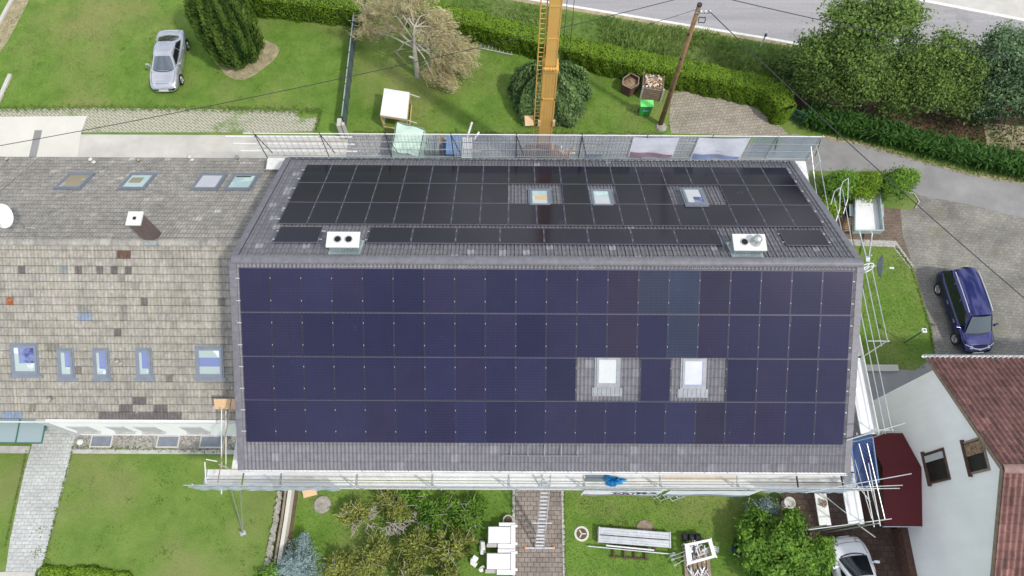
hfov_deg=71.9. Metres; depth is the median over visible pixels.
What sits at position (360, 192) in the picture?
solar panel
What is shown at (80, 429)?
window
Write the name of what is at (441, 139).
board stack
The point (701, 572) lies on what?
pallet
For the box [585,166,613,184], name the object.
solar panel
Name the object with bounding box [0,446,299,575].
front lawn
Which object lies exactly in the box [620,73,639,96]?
compost bin
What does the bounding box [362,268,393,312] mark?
solar panel
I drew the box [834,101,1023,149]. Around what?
undergrowth
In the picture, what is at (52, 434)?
entry paving
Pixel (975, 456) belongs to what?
window
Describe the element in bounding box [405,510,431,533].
bare shrub
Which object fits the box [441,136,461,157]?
tool box
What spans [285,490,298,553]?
soil strip
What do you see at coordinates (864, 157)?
overhead cable
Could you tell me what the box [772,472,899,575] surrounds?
brick yard
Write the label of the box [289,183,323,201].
solar panel
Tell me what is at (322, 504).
stone cover
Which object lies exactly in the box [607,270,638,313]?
solar panel
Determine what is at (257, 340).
solar panel
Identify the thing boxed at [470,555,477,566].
white parcel
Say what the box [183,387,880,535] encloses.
front scaffold
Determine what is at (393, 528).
bare shrub
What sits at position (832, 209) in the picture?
bush
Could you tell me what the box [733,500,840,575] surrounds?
bush
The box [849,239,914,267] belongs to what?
gravel kerb
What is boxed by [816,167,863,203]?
bush
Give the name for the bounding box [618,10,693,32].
overhead cable
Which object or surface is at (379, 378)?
solar panel
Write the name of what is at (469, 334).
solar panel
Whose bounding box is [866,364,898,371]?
side kerb
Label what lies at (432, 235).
solar panel
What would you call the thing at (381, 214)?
solar panel
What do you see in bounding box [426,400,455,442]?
solar panel
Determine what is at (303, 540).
blue spruce
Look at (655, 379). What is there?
solar panel
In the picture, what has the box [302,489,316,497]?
plywood offcut
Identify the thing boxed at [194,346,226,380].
roof window
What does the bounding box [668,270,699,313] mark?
solar panel
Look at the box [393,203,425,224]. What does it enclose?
solar panel
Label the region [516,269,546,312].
solar panel
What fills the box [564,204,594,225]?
solar panel
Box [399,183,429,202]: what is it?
solar panel
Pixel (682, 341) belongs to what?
solar panel
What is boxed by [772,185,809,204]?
solar panel
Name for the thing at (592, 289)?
solar panel
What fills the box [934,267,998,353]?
blue car
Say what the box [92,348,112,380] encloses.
roof window
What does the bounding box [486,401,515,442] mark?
solar panel
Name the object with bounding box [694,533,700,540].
ballast block
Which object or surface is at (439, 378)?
solar panel
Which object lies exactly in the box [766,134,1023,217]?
driveway
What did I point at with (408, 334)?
solar panel
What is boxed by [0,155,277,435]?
old house
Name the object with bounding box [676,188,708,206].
roof window
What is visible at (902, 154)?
verge gravel
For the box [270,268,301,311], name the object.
solar panel
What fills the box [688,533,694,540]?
ballast block
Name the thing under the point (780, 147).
back scaffold
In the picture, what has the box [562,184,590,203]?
solar panel
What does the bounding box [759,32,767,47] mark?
reflector post
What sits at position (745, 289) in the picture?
solar panel
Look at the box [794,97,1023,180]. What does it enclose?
hedge
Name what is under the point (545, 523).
ladder
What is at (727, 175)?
solar panel
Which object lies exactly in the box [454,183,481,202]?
solar panel
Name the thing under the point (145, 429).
window
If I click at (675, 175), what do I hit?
solar panel
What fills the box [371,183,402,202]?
solar panel
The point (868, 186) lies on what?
bush
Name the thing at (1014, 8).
pavement
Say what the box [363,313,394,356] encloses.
solar panel
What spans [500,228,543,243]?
solar panel
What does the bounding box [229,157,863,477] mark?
house
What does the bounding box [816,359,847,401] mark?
solar panel
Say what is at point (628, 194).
solar panel
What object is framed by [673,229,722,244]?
solar panel
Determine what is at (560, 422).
solar panel
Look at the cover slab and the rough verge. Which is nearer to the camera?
the cover slab
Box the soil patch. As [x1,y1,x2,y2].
[983,123,1023,150]
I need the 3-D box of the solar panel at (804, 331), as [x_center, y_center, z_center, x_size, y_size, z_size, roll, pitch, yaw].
[11.230,1.884,27.123,1.172,0.048,1.692,0,97,0]
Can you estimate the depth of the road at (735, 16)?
43.72 m
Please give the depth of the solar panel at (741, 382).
27.31 m
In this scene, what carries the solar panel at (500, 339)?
attached to the house at (606, 378)
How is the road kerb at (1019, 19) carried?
on the road at (735, 16)
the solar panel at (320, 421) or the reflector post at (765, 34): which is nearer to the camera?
the solar panel at (320, 421)
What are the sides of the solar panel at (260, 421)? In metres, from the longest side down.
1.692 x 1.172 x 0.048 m
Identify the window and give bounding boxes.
[9,343,42,377]
[53,172,98,189]
[56,348,77,380]
[65,426,100,433]
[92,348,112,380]
[104,426,135,433]
[117,172,159,189]
[132,426,165,433]
[134,348,155,380]
[179,427,209,434]
[189,173,230,190]
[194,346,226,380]
[223,173,262,190]
[526,188,552,204]
[588,189,614,206]
[592,355,621,395]
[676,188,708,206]
[677,358,707,397]
[920,448,950,485]
[959,437,990,476]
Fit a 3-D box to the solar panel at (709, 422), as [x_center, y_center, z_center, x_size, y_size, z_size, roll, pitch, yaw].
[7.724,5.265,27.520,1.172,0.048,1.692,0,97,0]
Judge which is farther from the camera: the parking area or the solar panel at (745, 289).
the parking area
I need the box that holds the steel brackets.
[651,494,684,500]
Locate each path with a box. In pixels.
[6,442,72,575]
[515,490,562,575]
[853,362,931,435]
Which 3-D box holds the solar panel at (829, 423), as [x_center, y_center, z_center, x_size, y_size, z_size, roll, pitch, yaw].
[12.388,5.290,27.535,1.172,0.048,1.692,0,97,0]
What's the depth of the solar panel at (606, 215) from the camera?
29.30 m
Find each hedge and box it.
[35,563,133,575]
[248,0,371,28]
[405,0,796,124]
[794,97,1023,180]
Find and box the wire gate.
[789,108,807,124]
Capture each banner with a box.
[581,490,662,495]
[628,137,678,157]
[663,491,758,496]
[690,138,749,158]
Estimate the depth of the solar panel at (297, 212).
29.28 m
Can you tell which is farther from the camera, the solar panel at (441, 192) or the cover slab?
the cover slab
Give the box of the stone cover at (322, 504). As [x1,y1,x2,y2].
[314,495,330,513]
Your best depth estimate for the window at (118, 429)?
32.14 m
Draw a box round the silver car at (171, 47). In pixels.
[145,29,189,91]
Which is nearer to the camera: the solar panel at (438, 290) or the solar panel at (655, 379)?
the solar panel at (438, 290)
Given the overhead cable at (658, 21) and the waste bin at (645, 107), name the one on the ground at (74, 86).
the waste bin at (645, 107)
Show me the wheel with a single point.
(582, 533)
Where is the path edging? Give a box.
[512,491,565,575]
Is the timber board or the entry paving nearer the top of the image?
the timber board
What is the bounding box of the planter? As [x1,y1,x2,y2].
[503,515,512,522]
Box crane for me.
[515,0,574,157]
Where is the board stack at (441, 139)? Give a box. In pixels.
[436,135,443,157]
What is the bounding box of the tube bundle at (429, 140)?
[425,136,439,157]
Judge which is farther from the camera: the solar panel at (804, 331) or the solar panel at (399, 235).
the solar panel at (399, 235)
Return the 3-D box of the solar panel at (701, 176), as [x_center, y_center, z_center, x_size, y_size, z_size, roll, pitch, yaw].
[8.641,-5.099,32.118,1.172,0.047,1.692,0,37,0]
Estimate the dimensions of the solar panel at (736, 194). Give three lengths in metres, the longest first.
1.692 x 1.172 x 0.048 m
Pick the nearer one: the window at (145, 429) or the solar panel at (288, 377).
the solar panel at (288, 377)
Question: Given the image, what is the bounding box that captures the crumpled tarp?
[603,475,626,486]
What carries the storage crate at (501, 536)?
on the ground at (74, 86)
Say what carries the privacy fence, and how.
on the ground at (74, 86)
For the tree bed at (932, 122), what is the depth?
40.76 m
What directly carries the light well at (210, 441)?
on the gravel strip at (150, 443)
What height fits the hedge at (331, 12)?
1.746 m
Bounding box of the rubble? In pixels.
[819,499,826,507]
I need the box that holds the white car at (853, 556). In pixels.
[831,535,879,575]
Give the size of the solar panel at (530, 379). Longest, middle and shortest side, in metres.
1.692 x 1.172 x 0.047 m
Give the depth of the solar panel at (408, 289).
26.86 m
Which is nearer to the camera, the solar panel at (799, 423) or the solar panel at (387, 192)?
the solar panel at (799, 423)
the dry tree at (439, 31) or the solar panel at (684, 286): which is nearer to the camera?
the solar panel at (684, 286)
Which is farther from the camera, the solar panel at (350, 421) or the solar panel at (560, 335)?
the solar panel at (350, 421)
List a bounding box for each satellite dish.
[0,204,34,228]
[864,254,893,277]
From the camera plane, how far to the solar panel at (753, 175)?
32.09 m
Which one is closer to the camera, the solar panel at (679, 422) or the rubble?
the solar panel at (679, 422)
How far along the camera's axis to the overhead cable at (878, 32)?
33.28 m
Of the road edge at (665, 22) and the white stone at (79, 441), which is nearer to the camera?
the white stone at (79, 441)
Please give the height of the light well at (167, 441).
0.080 m
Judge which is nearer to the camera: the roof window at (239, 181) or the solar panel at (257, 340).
the solar panel at (257, 340)
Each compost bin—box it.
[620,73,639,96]
[639,72,664,101]
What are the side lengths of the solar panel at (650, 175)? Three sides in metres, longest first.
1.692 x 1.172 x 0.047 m
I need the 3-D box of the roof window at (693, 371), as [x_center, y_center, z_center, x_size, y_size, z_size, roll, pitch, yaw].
[7.023,3.447,27.362,1.180,0.849,1.437,0,67,0]
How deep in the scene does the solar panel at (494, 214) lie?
29.31 m
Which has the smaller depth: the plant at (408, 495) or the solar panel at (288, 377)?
the solar panel at (288, 377)
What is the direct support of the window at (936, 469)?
in the white house at (962, 428)
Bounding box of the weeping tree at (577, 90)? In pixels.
[506,53,592,128]
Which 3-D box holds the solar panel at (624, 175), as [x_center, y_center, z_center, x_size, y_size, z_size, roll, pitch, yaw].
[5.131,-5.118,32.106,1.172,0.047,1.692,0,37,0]
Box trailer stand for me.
[836,206,911,262]
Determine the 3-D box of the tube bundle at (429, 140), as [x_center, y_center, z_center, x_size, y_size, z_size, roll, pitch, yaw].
[-4.402,-7.792,39.166,0.850,0.929,1.494,0,67,0]
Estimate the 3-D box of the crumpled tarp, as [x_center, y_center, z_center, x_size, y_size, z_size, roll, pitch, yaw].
[4.199,7.833,28.611,0.993,0.460,0.480,9,67,4]
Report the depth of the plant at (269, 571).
30.69 m
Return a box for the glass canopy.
[0,419,45,443]
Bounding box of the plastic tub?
[732,545,742,554]
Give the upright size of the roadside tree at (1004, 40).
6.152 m
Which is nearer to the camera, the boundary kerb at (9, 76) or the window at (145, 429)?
the window at (145, 429)
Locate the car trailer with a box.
[845,191,883,262]
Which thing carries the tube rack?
on the ground at (74, 86)
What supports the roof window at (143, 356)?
in the old house at (115, 308)
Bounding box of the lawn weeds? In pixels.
[4,3,739,575]
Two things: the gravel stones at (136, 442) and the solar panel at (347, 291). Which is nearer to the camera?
the solar panel at (347, 291)
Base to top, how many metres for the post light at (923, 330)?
1.880 m
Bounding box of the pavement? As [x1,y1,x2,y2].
[931,0,1023,17]
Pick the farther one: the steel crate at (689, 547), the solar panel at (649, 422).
the steel crate at (689, 547)
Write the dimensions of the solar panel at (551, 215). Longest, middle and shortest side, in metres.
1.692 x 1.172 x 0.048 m
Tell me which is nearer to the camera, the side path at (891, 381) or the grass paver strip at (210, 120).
the side path at (891, 381)
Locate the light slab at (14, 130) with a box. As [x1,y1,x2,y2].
[0,116,86,156]
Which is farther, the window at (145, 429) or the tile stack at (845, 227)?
the tile stack at (845, 227)
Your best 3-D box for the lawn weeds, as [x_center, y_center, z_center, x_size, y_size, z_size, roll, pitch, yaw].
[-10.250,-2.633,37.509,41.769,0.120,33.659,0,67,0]
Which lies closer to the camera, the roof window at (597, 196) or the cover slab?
the roof window at (597, 196)
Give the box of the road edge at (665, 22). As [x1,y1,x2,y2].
[512,0,1001,84]
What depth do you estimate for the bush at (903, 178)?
37.23 m
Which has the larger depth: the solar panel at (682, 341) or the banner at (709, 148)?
the banner at (709, 148)
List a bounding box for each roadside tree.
[774,0,938,114]
[868,18,999,124]
[949,19,1023,131]
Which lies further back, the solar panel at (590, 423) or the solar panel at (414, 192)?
the solar panel at (414, 192)
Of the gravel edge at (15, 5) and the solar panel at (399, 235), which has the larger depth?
the gravel edge at (15, 5)
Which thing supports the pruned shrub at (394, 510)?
on the ground at (74, 86)
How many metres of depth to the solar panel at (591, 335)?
27.09 m
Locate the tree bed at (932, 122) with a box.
[788,86,1023,151]
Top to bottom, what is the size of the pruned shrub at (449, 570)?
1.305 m
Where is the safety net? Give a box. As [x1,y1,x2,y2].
[852,434,878,487]
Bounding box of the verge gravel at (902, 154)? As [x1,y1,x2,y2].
[823,135,1023,184]
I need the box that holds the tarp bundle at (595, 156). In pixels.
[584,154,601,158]
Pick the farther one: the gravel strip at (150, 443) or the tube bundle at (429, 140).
the tube bundle at (429, 140)
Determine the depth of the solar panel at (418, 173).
32.04 m
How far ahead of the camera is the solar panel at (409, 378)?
27.27 m
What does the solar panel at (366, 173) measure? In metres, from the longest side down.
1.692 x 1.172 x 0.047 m
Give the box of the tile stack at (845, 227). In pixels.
[842,204,851,231]
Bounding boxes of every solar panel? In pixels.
[239,267,270,311]
[241,312,272,355]
[243,356,274,398]
[245,399,275,441]
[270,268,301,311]
[272,312,302,355]
[273,227,322,242]
[273,356,304,399]
[275,400,305,441]
[278,202,315,223]
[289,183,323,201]
[298,165,331,182]
[301,268,331,311]
[302,312,333,355]
[304,356,334,399]
[305,400,335,441]
[307,202,342,223]
[316,183,350,201]
[325,165,356,182]
[332,268,362,311]
[333,313,363,355]
[334,357,364,399]
[335,400,365,442]
[336,202,370,224]
[344,183,376,202]
[351,165,382,182]
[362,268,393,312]
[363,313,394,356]
[364,357,394,399]
[365,203,397,224]
[365,400,395,442]
[366,227,412,243]
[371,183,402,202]
[377,165,407,182]
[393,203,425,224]
[393,268,423,312]
[394,313,424,356]
[395,357,424,399]
[395,400,425,442]
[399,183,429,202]
[404,165,432,182]
[411,227,456,243]
[422,203,452,224]
[424,269,454,312]
[424,313,454,356]
[425,357,455,399]
[426,183,455,202]
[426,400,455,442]
[430,165,457,182]
[451,203,480,224]
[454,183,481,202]
[455,269,485,312]
[455,313,485,356]
[455,357,485,399]
[456,165,483,183]
[456,228,499,243]
[456,401,485,442]
[480,203,508,224]
[481,184,508,202]
[483,166,508,183]
[485,269,515,312]
[485,313,515,356]
[486,357,515,400]
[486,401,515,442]
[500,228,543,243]
[509,166,534,183]
[509,203,536,225]
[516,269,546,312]
[516,314,546,356]
[516,358,545,400]
[516,401,545,442]
[534,166,560,184]
[536,204,565,225]
[544,228,588,244]
[545,401,575,443]
[546,269,577,313]
[546,314,576,357]
[546,358,576,400]
[560,166,586,184]
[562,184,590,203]
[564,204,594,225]
[575,401,605,443]
[576,314,607,357]
[577,269,607,313]
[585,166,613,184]
[587,228,632,244]
[591,204,622,225]
[605,401,635,443]
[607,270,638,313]
[607,314,637,357]
[610,166,639,184]
[614,184,645,203]
[619,204,651,225]
[630,229,677,244]
[635,167,665,184]
[635,401,665,443]
[637,314,667,357]
[638,270,669,313]
[640,185,672,203]
[640,358,670,400]
[646,204,680,225]
[660,167,691,184]
[664,402,695,443]
[667,314,698,357]
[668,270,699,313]
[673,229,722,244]
[674,204,708,226]
[685,167,718,185]
[694,402,725,443]
[697,315,728,357]
[699,270,730,313]
[702,205,737,226]
[711,167,744,184]
[719,185,755,204]
[724,402,755,443]
[726,359,757,401]
[727,315,759,358]
[729,205,766,226]
[729,270,761,314]
[736,167,770,185]
[746,185,782,204]
[754,402,785,444]
[756,205,795,226]
[756,359,787,401]
[758,315,789,358]
[760,270,791,314]
[761,167,796,185]
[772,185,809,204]
[778,229,829,245]
[783,205,824,226]
[784,402,815,444]
[786,359,817,401]
[788,315,820,358]
[790,271,822,314]
[813,402,845,444]
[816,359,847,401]
[818,315,850,358]
[820,271,853,314]
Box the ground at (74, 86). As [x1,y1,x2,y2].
[0,0,1023,575]
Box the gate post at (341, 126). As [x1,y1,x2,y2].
[336,118,348,139]
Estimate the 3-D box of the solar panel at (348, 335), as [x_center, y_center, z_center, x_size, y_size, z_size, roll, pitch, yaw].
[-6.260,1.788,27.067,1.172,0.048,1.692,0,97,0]
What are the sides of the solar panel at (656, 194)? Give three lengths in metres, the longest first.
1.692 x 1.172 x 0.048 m
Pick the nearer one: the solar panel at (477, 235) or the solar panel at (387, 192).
the solar panel at (477, 235)
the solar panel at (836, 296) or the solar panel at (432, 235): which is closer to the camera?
the solar panel at (836, 296)
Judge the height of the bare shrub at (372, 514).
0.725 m
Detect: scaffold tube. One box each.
[588,545,674,554]
[606,545,653,550]
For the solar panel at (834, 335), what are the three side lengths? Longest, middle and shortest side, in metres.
1.692 x 1.172 x 0.048 m
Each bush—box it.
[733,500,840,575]
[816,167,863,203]
[821,195,843,219]
[849,168,888,205]
[875,161,926,204]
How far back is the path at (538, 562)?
31.78 m
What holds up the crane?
on the back yard at (367, 147)
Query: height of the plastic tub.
0.300 m
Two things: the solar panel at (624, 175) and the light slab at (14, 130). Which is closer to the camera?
the solar panel at (624, 175)
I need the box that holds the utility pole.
[656,2,710,131]
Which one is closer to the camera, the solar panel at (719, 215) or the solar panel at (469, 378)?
the solar panel at (469, 378)
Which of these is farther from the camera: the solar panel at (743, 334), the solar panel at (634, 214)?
the solar panel at (634, 214)
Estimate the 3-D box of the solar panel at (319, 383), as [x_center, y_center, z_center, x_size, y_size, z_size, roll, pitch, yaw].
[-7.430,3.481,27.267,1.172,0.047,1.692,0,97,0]
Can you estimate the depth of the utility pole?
35.87 m
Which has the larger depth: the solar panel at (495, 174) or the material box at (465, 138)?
the material box at (465, 138)
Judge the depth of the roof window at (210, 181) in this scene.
33.86 m
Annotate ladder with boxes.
[474,41,512,55]
[525,474,554,549]
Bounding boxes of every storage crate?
[485,549,517,574]
[487,523,516,548]
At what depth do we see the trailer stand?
37.90 m
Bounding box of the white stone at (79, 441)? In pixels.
[76,439,82,444]
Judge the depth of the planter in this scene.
31.85 m
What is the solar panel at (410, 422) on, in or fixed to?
attached to the house at (606, 378)
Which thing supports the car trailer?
on the trailer stand
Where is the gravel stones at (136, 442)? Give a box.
[72,435,235,449]
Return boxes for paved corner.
[669,91,789,135]
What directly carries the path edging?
on the path at (538, 562)
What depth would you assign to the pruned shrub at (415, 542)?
30.63 m
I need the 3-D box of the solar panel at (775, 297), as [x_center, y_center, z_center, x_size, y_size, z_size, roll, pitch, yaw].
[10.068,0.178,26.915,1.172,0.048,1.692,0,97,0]
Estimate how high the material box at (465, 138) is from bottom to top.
1.707 m
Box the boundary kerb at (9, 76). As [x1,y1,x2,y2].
[0,0,13,101]
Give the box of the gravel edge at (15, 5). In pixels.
[0,0,28,50]
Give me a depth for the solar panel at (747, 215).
29.32 m
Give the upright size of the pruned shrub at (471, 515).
1.118 m
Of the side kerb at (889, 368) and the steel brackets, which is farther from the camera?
the side kerb at (889, 368)
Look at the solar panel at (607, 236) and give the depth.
28.03 m
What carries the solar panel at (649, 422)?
attached to the house at (606, 378)
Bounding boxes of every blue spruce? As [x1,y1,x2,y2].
[269,539,327,575]
[293,532,312,553]
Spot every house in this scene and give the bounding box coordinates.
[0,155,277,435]
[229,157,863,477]
[873,355,1023,575]
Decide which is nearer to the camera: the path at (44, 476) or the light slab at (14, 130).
the path at (44, 476)
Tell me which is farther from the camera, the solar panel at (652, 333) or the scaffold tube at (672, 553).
the scaffold tube at (672, 553)
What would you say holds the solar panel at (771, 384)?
attached to the house at (606, 378)
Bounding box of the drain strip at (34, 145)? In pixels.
[29,130,41,156]
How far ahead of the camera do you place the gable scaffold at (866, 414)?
28.32 m
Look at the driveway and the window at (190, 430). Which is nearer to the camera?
the window at (190, 430)
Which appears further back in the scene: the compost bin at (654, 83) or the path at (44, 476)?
the compost bin at (654, 83)
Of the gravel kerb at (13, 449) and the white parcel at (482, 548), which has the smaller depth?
the white parcel at (482, 548)
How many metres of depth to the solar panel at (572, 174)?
32.06 m
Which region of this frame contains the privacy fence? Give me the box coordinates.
[341,11,357,125]
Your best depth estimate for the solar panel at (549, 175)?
32.04 m
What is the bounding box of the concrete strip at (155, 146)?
[77,134,347,157]
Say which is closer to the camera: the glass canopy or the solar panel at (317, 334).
the solar panel at (317, 334)
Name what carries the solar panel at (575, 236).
attached to the house at (606, 378)
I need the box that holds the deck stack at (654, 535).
[597,525,670,550]
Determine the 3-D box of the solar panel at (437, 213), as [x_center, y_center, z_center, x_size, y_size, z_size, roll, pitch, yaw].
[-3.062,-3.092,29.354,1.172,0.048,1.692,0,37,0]
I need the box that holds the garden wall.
[263,490,294,570]
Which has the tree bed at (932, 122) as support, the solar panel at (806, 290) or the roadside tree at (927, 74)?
the roadside tree at (927, 74)
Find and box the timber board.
[214,399,234,408]
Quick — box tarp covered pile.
[391,121,429,156]
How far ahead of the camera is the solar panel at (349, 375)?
27.26 m
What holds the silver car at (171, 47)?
on the ground at (74, 86)
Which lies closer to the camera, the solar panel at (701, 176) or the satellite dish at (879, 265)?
the satellite dish at (879, 265)
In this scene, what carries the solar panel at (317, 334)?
attached to the house at (606, 378)
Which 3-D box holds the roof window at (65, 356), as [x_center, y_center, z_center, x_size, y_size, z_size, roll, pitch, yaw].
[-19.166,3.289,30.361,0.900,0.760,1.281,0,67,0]
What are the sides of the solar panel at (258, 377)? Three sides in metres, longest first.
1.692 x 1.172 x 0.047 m
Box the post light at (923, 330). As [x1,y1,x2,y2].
[904,328,926,342]
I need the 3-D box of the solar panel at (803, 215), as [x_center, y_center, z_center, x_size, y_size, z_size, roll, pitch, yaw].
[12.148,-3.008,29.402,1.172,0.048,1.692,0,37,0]
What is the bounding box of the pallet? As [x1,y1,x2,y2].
[682,547,710,575]
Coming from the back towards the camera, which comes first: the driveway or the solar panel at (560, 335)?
the driveway
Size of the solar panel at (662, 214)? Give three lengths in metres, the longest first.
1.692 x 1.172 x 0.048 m
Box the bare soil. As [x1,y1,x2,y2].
[214,39,278,79]
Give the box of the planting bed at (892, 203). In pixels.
[810,170,917,208]
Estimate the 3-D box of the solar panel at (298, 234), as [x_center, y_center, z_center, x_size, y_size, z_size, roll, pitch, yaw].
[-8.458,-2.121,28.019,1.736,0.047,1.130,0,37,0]
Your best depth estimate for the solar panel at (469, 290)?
26.87 m
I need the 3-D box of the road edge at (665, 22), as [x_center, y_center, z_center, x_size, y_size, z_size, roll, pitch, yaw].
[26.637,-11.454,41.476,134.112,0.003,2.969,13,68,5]
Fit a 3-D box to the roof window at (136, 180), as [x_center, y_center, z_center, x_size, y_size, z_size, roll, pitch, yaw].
[-17.961,-5.140,33.935,1.480,0.869,1.471,0,67,0]
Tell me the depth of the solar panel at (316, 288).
26.85 m
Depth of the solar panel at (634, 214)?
29.32 m
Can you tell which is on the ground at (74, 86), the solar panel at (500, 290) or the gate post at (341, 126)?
the gate post at (341, 126)
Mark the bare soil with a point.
(252, 69)
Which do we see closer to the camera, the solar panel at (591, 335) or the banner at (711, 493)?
the solar panel at (591, 335)
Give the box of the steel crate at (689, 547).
[681,538,716,565]
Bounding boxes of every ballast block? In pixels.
[681,533,687,540]
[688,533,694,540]
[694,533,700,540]
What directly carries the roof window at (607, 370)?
in the house at (606, 378)
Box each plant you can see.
[255,557,283,575]
[388,489,421,504]
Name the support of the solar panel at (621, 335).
attached to the house at (606, 378)
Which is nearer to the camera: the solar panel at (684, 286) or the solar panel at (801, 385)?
the solar panel at (684, 286)
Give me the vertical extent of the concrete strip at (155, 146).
0.001 m
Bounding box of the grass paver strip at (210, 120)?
[0,108,318,131]
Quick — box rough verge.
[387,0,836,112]
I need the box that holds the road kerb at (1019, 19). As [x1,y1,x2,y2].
[915,0,1023,21]
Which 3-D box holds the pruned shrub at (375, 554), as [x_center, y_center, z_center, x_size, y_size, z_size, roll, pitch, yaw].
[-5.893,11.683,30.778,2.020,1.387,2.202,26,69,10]
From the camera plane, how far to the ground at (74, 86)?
40.94 m
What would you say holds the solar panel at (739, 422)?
attached to the house at (606, 378)
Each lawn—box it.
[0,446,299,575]
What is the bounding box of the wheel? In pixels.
[574,526,588,541]
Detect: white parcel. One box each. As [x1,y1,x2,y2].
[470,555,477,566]
[478,565,484,571]
[479,540,485,554]
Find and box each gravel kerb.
[0,446,233,453]
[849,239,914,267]
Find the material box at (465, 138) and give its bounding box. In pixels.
[461,122,479,157]
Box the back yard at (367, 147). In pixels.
[346,133,765,159]
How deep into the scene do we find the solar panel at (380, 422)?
27.47 m
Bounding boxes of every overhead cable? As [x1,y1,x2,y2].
[0,0,672,145]
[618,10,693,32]
[708,10,1023,297]
[733,0,1023,59]
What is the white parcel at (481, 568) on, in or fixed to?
on the ground at (74, 86)
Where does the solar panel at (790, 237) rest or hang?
attached to the house at (606, 378)
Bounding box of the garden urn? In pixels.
[781,497,795,508]
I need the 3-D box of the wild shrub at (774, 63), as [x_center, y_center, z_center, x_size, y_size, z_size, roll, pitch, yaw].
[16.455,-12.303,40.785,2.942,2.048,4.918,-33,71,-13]
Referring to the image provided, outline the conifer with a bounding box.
[183,0,265,69]
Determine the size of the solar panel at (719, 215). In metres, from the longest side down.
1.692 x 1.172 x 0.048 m
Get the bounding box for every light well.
[89,435,113,447]
[155,435,180,447]
[199,436,224,447]
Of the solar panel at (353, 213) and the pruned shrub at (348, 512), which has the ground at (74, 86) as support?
the pruned shrub at (348, 512)
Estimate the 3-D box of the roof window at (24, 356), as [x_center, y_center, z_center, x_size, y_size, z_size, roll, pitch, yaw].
[-20.915,3.121,30.336,1.370,0.800,1.350,0,67,0]
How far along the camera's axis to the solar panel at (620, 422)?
27.50 m
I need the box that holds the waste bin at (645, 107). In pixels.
[638,100,653,115]
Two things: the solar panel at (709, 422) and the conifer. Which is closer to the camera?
the solar panel at (709, 422)
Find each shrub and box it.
[322,549,366,575]
[332,495,375,530]
[348,505,383,537]
[353,528,401,575]
[372,489,412,526]
[378,496,408,535]
[389,555,432,575]
[395,524,441,568]
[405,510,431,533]
[406,491,463,534]
[430,523,478,571]
[434,561,461,575]
[448,492,489,534]
[741,495,787,518]
[760,43,824,108]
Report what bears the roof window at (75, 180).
in the old house at (115, 308)
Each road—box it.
[0,572,34,575]
[545,0,1023,70]
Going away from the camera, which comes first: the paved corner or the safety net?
the safety net
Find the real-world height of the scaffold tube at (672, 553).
0.100 m
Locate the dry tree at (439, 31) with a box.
[346,0,482,95]
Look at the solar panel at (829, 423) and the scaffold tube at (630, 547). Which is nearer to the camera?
the solar panel at (829, 423)
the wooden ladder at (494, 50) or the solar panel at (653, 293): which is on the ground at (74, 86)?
the wooden ladder at (494, 50)
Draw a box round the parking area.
[901,195,1023,354]
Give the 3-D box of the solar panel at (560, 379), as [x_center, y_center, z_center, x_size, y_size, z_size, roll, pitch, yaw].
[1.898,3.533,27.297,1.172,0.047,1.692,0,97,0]
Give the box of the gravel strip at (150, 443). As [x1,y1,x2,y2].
[71,435,236,449]
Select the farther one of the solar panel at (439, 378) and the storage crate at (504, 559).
the storage crate at (504, 559)
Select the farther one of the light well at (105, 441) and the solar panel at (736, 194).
the light well at (105, 441)
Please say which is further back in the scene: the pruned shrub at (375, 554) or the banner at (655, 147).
the banner at (655, 147)
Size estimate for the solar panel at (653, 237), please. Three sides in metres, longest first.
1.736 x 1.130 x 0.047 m
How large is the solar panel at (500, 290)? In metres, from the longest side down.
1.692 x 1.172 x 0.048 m
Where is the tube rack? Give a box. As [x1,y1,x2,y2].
[610,545,648,559]
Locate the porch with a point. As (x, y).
(902, 505)
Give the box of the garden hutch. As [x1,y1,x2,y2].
[380,88,419,129]
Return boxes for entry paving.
[43,426,74,441]
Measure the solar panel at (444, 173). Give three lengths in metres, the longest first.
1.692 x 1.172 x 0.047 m
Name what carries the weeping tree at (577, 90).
on the ground at (74, 86)
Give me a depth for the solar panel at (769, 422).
27.52 m
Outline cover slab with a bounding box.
[636,520,653,538]
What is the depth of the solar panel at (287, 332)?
27.05 m
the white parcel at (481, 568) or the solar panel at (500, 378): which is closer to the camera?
the solar panel at (500, 378)
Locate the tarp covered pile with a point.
(402, 128)
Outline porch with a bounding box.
[860,433,922,526]
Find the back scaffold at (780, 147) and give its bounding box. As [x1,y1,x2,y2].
[225,132,824,171]
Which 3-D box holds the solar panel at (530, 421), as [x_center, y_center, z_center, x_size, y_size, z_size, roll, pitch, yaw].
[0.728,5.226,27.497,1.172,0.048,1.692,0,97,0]
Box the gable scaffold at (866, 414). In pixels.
[795,146,911,537]
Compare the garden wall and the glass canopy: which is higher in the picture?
the glass canopy
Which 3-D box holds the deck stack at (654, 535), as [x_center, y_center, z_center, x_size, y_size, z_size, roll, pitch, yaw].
[5.447,11.168,31.579,3.236,0.370,0.950,4,67,1]

